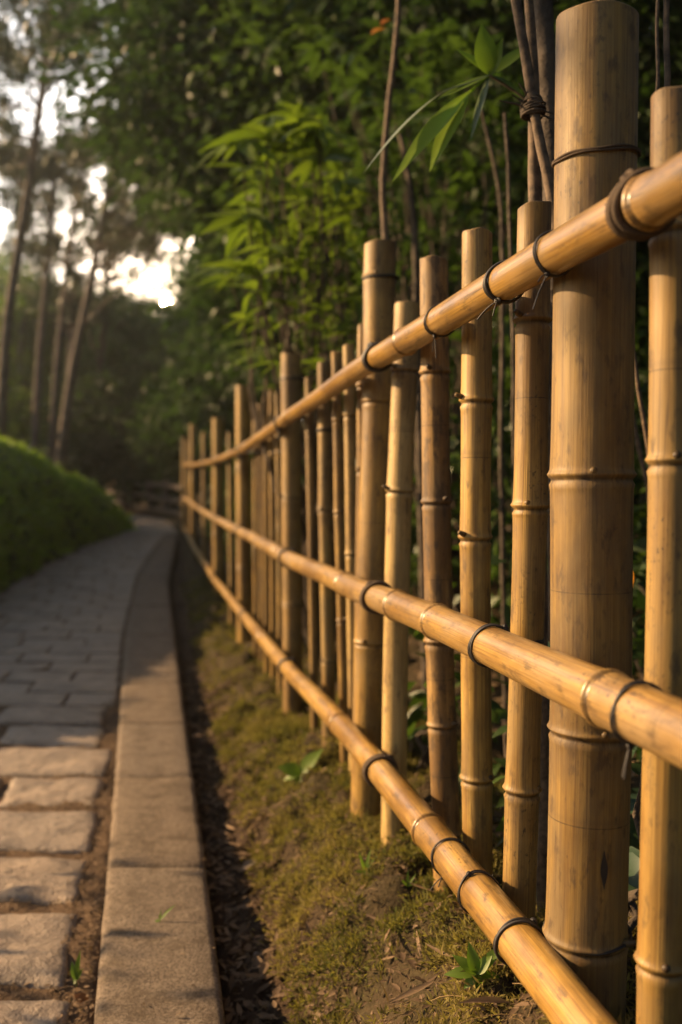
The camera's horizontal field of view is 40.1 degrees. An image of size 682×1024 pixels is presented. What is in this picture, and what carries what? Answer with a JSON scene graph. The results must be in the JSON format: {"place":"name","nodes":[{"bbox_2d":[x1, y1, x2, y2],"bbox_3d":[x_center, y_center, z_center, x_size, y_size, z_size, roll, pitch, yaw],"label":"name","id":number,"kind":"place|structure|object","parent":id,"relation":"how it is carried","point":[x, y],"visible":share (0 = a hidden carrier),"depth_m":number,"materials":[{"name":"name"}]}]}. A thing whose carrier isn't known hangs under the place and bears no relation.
{"place":"outdoors","nodes":[
{"label":"outdoors","id":0,"kind":"place"},
{"bbox_2d":[0,515,176,1023],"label":"path","id":1,"kind":"structure","parent":0,"point":[33,950],"depth_m":4.03,"materials":[{"name":"stone"}]},
{"bbox_2d":[0,0,195,315],"label":"sky","id":2,"kind":"structure","parent":0,"point":[71,103],"materials":[{"name":"white"}]},
{"bbox_2d":[0,431,646,1023],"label":"ground","id":3,"kind":"structure","parent":0,"point":[186,565],"depth_m":2.50,"materials":[{"name":"soil"}]},
{"bbox_2d":[0,253,88,454],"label":"woodland tree","id":4,"kind":"object","parent":3,"relation":"on","point":[21,377],"visible":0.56,"depth_m":24.88,"materials":[{"name":"green plant"}]},
{"bbox_2d":[0,86,91,453],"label":"pine tree","id":5,"kind":"object","parent":3,"relation":"on","point":[49,169],"visible":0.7,"depth_m":18.67,"materials":[{"name":"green plant"}]},
{"bbox_2d":[0,0,134,438],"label":"pine tree","id":6,"kind":"object","parent":3,"relation":"on","point":[12,56],"visible":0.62,"depth_m":13.76,"materials":[{"name":"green plant"}]},
{"bbox_2d":[22,255,114,472],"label":"pine tree","id":7,"kind":"object","parent":3,"relation":"on","point":[35,303],"visible":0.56,"depth_m":22.52,"materials":[{"name":"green plant"}]},
{"bbox_2d":[0,437,138,591],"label":"hedge","id":8,"kind":"object","parent":3,"relation":"on","point":[45,506],"visible":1,"depth_m":11.82,"materials":[{"name":"green plant"}]},
{"bbox_2d":[12,292,129,477],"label":"woodland tree","id":9,"kind":"object","parent":3,"relation":"on","point":[65,381],"visible":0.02,"depth_m":26.84,"materials":[{"name":"green plant"}]},
{"bbox_2d":[71,950,82,986],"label":"seedling","id":10,"kind":"object","parent":3,"relation":"on","point":[75,973],"visible":1,"depth_m":1.89,"materials":[{"name":"green plant"}]},
{"bbox_2d":[74,992,88,1002],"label":"fallen leaf","id":11,"kind":"object","parent":3,"relation":"on","point":[82,996],"visible":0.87,"depth_m":1.83,"materials":[{"name":"brown plant"}]},
{"bbox_2d":[27,73,142,465],"bbox_3d":[-5.530,-4.843,20.986,3.383,9.898,4.459,0,1,-22],"label":"pine tree","id":12,"kind":"object","parent":3,"relation":"on","point":[75,186],"visible":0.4,"depth_m":20.83,"materials":[{"name":"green plant"}]},
{"bbox_2d":[0,169,208,487],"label":"woodland tree","id":13,"kind":"object","parent":3,"relation":"on","point":[102,341],"visible":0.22,"depth_m":23.83,"materials":[{"name":"green plant"}]},
{"bbox_2d":[17,363,201,510],"bbox_3d":[-5.357,-1.745,23.502,5.432,3.975,5.164,0,1,0],"label":"woodland tree","id":14,"kind":"object","parent":3,"relation":"on","point":[95,443],"visible":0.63,"depth_m":22.49,"materials":[{"name":"green plant"}]},
{"bbox_2d":[1,253,221,505],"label":"woodland tree","id":15,"kind":"object","parent":3,"relation":"on","point":[147,304],"visible":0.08,"depth_m":26.32,"materials":[{"name":"green plant"}]},
{"bbox_2d":[54,38,190,470],"bbox_3d":[-3.732,-4.957,17.795,3.014,10.430,4.824,-1,1,-38],"label":"pine tree","id":16,"kind":"object","parent":3,"relation":"on","point":[129,233],"visible":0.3,"depth_m":17.77,"materials":[{"name":"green plant"}]},
{"bbox_2d":[76,302,190,506],"bbox_3d":[-4.791,-2.785,24.845,4.851,5.812,4.236,0,1,0],"label":"woodland tree","id":17,"kind":"object","parent":3,"relation":"on","point":[122,348],"visible":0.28,"depth_m":24.20,"materials":[{"name":"green plant"}]},
{"bbox_2d":[108,479,186,517],"bbox_3d":[-4.763,-0.306,22.238,0.227,1.158,10.834,0,1,-21],"label":"wooden fence","id":18,"kind":"object","parent":3,"relation":"on","point":[165,498],"visible":0.67,"depth_m":20.36,"materials":[{"name":"brown wood"}]},
{"bbox_2d":[0,244,303,500],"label":"woodland","id":19,"kind":"object","parent":3,"relation":"on","point":[71,471],"depth_m":34.58,"materials":[{"name":"green plant"}]},
{"bbox_2d":[94,534,225,1023],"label":"kerb","id":20,"kind":"structure","parent":3,"relation":"on","point":[155,970],"depth_m":2.49,"materials":[{"name":"stone"}]},
{"bbox_2d":[155,905,174,921],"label":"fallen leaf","id":21,"kind":"object","parent":20,"relation":"on","point":[163,915],"visible":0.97,"depth_m":2.08,"materials":[{"name":"green plant"}]},
{"bbox_2d":[107,290,251,506],"bbox_3d":[-2.989,-2.471,20.925,3.895,5.298,3.909,-1,1,-43],"label":"woodland tree","id":22,"kind":"object","parent":3,"relation":"on","point":[161,446],"visible":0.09,"depth_m":20.29,"materials":[{"name":"green plant"}]},
{"bbox_2d":[18,0,417,538],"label":"broadleaf tree","id":23,"kind":"object","parent":3,"relation":"on","point":[150,96],"visible":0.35,"depth_m":9.85,"materials":[{"name":"green plant"}]},
{"bbox_2d":[123,173,315,458],"bbox_3d":[-1.002,-4.323,17.353,6.156,8.947,5.588,0,1,0],"label":"broadleaf tree","id":24,"kind":"object","parent":3,"relation":"on","point":[192,396],"visible":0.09,"depth_m":16.75,"materials":[{"name":"green plant"}]},
{"bbox_2d":[197,438,276,545],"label":"shrub","id":25,"kind":"object","parent":3,"relation":"on","point":[209,525],"visible":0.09,"depth_m":12.04,"materials":[{"name":"green plant"}]},
{"bbox_2d":[241,859,256,869],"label":"fallen leaf","id":26,"kind":"object","parent":3,"relation":"on","point":[245,864],"visible":0.92,"depth_m":2.55,"materials":[{"name":"beige plant"}]},
{"bbox_2d":[185,98,379,665],"bbox_3d":[-0.212,-0.690,4.679,1.104,3.058,1.618,0,1,0],"label":"fingered shrub","id":27,"kind":"object","parent":3,"relation":"on","point":[309,149],"visible":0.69,"depth_m":4.45,"materials":[{"name":"green plant"}]},
{"bbox_2d":[371,28,385,33],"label":"hanging leaf","id":28,"kind":"object","parent":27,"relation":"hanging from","point":[374,30],"visible":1,"depth_m":3.97,"materials":[{"name":"orange plant"}]},
{"bbox_2d":[224,402,344,577],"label":"shrub","id":29,"kind":"object","parent":3,"relation":"on","point":[225,515],"visible":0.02,"depth_m":9.23,"materials":[{"name":"green plant"}]},
{"bbox_2d":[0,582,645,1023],"bbox_3d":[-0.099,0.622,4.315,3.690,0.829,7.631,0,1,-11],"label":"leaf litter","id":30,"kind":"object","parent":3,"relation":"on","point":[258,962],"visible":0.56,"depth_m":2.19,"materials":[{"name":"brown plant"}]},
{"bbox_2d":[245,818,257,832],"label":"fallen leaf","id":31,"kind":"object","parent":30,"relation":"on","point":[248,826],"visible":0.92,"depth_m":2.74,"materials":[{"name":"plant"}]},
{"bbox_2d":[269,423,418,588],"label":"shrub","id":32,"kind":"object","parent":3,"relation":"on","point":[303,483],"visible":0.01,"depth_m":7.23,"materials":[{"name":"green plant"}]},
{"bbox_2d":[355,850,376,876],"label":"seedling","id":33,"kind":"object","parent":3,"relation":"on","point":[366,865],"visible":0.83,"depth_m":2.05,"materials":[{"name":"green plant"}]},
{"bbox_2d":[234,214,506,451],"bbox_3d":[1.589,-5.213,14.739,8.722,9.671,6.033,0,1,0],"label":"broadleaf tree","id":34,"kind":"object","parent":3,"relation":"on","point":[497,433],"depth_m":14.22,"materials":[{"name":"green plant"}]},
{"bbox_2d":[130,0,649,543],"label":"broadleaf tree","id":35,"kind":"object","parent":3,"relation":"on","point":[278,60],"visible":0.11,"depth_m":8.44,"materials":[{"name":"green plant"}]},
{"bbox_2d":[380,0,400,239],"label":"sapling stem","id":36,"kind":"object","parent":3,"relation":"on","point":[383,178],"visible":0.3,"depth_m":3.17,"materials":[{"name":"brown plant"}]},
{"bbox_2d":[291,15,524,611],"bbox_3d":[0.437,-1.157,5.576,1.508,3.747,1.867,0,1,0],"label":"fingered shrub","id":37,"kind":"object","parent":3,"relation":"on","point":[357,85],"visible":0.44,"depth_m":5.36,"materials":[{"name":"green plant"}]},
{"bbox_2d":[399,871,416,888],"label":"seedling","id":38,"kind":"object","parent":3,"relation":"on","point":[408,884],"visible":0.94,"depth_m":1.90,"materials":[{"name":"green plant"}]},
{"bbox_2d":[179,567,638,1023],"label":"moss","id":39,"kind":"object","parent":3,"relation":"on","point":[286,729],"visible":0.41,"depth_m":2.20,"materials":[{"name":"green plant"}]},
{"bbox_2d":[278,749,322,783],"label":"seedling","id":40,"kind":"object","parent":39,"relation":"on","point":[291,770],"visible":0.88,"depth_m":2.85,"materials":[{"name":"green plant"}]},
{"bbox_2d":[398,132,426,690],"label":"sapling stem","id":41,"kind":"object","parent":3,"relation":"on","point":[415,261],"visible":0.53,"depth_m":3.98,"materials":[{"name":"brown plant"}]},
{"bbox_2d":[343,307,512,609],"bbox_3d":[0.734,-0.295,6.186,1.851,2.077,1.749,0,1,0],"label":"shrub","id":42,"kind":"object","parent":3,"relation":"on","point":[414,562],"visible":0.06,"depth_m":5.96,"materials":[{"name":"green plant"}]},
{"bbox_2d":[181,0,681,1023],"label":"bamboo fence","id":43,"kind":"object","parent":3,"relation":"on","point":[567,962],"visible":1,"depth_m":1.41,"materials":[{"name":"brown wood"}]},
{"bbox_2d":[365,24,526,181],"bbox_3d":[0.344,-0.115,1.959,0.596,1.759,0.105,0,1,-14],"label":"leafy sapling","id":44,"kind":"object","parent":3,"relation":"on","point":[443,122],"visible":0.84,"depth_m":1.92,"materials":[{"name":"green plant"}]},
{"bbox_2d":[407,627,506,776],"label":"undergrowth plant","id":45,"kind":"object","parent":3,"relation":"on","point":[415,715],"visible":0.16,"depth_m":2.88,"materials":[{"name":"green plant"}]},
{"bbox_2d":[422,653,508,831],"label":"undergrowth plant","id":46,"kind":"object","parent":3,"relation":"on","point":[501,713],"visible":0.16,"depth_m":2.27,"materials":[{"name":"green plant"}]},
{"bbox_2d":[444,941,500,994],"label":"seedling","id":47,"kind":"object","parent":3,"relation":"on","point":[471,962],"visible":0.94,"depth_m":1.30,"materials":[{"name":"green plant"}]},
{"bbox_2d":[278,0,681,477],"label":"broadleaf tree","id":48,"kind":"object","parent":3,"relation":"on","point":[502,19],"visible":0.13,"depth_m":6.67,"materials":[{"name":"green plant"}]},
{"bbox_2d":[481,107,507,725],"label":"sapling stem","id":49,"kind":"object","parent":3,"relation":"on","point":[501,463],"visible":0.75,"depth_m":3.19,"materials":[{"name":"brown plant"}]},
{"bbox_2d":[503,113,514,509],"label":"sapling stem","id":50,"kind":"object","parent":3,"relation":"on","point":[512,314],"visible":0.48,"depth_m":2.58,"materials":[{"name":"brown plant"}]},
{"bbox_2d":[413,313,648,677],"bbox_3d":[1.069,-0.072,4.319,1.657,1.818,1.713,0,1,-21],"label":"shrub","id":51,"kind":"object","parent":3,"relation":"on","point":[495,533],"visible":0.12,"depth_m":4.19,"materials":[{"name":"green plant"}]},
{"bbox_2d":[511,0,553,229],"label":"dry stem","id":52,"kind":"object","parent":3,"relation":"on","point":[535,118],"visible":0.28,"depth_m":1.60,"materials":[{"name":"brown plant"}]},
{"bbox_2d":[499,83,554,121],"bbox_3d":[0.326,-0.693,1.615,0.103,0.106,0.052,0,1,-23],"label":"vine knot","id":53,"kind":"object","parent":52,"relation":"attached to","point":[527,109],"visible":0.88,"depth_m":1.60,"materials":[{"name":"brown plant"}]},
{"bbox_2d":[524,0,548,918],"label":"dry stem","id":54,"kind":"object","parent":3,"relation":"on","point":[534,184],"visible":0.27,"depth_m":1.66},
{"bbox_2d":[533,0,555,731],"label":"dry stem","id":55,"kind":"object","parent":3,"relation":"on","point":[544,21],"visible":0.13,"depth_m":1.82,"materials":[{"name":"brown plant"}]},
{"bbox_2d":[452,249,648,536],"bbox_3d":[1.835,-0.894,7.169,2.271,2.705,2.346,0,1,0],"label":"shrub","id":56,"kind":"object","parent":3,"relation":"on","point":[637,350],"visible":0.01,"depth_m":6.92,"materials":[{"name":"green plant"}]},
{"bbox_2d":[492,603,640,807],"bbox_3d":[0.480,0.551,1.942,0.344,0.677,0.546,0,1,15],"label":"undergrowth plant","id":57,"kind":"object","parent":3,"relation":"on","point":[507,616],"visible":0.04,"depth_m":2.01,"materials":[{"name":"green plant"}]},
{"bbox_2d":[497,642,640,888],"bbox_3d":[0.555,0.551,1.785,0.453,0.628,0.673,0,1,-18],"label":"undergrowth plant","id":58,"kind":"object","parent":3,"relation":"on","point":[634,863],"visible":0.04,"depth_m":1.55,"materials":[{"name":"green plant"}]},
{"bbox_2d":[491,455,647,761],"bbox_3d":[1.243,0.166,2.937,1.662,1.240,1.439,0,1,0],"label":"shrub","id":59,"kind":"object","parent":3,"relation":"on","point":[640,545],"visible":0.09,"depth_m":2.81,"materials":[{"name":"green plant"}]},
{"bbox_2d":[627,759,641,961],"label":"undergrowth plant","id":60,"kind":"object","parent":3,"relation":"on","point":[635,827],"visible":0.1,"depth_m":1.46,"materials":[{"name":"green plant"}]},
{"bbox_2d":[633,262,648,599],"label":"shrub","id":61,"kind":"object","parent":3,"relation":"on","point":[637,496],"visible":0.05,"depth_m":4.68,"materials":[{"name":"green plant"}]},
{"bbox_2d":[634,414,647,505],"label":"sapling stem","id":62,"kind":"object","parent":3,"relation":"on","point":[640,453],"visible":0.14,"depth_m":2.29,"materials":[{"name":"brown plant"}]},
{"bbox_2d":[635,351,648,468],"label":"sapling stem","id":63,"kind":"object","parent":3,"relation":"on","point":[641,405],"visible":0.15,"depth_m":1.99,"materials":[{"name":"brown plant"}]},
{"bbox_2d":[655,0,659,91],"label":"thin stem","id":64,"kind":"object","parent":3,"relation":"on","point":[657,86],"visible":0.11,"depth_m":1.48,"materials":[{"name":"brown plant"}]},
{"bbox_2d":[663,0,670,86],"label":"thin stem","id":65,"kind":"object","parent":3,"relation":"on","point":[666,50],"visible":0.06,"depth_m":1.48,"materials":[{"name":"brown plant"}]},
{"bbox_2d":[213,736,637,1023],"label":"dry grass","id":66,"kind":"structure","parent":0,"point":[352,947],"depth_m":1.84,"materials":[{"name":"plant"}]}
]}

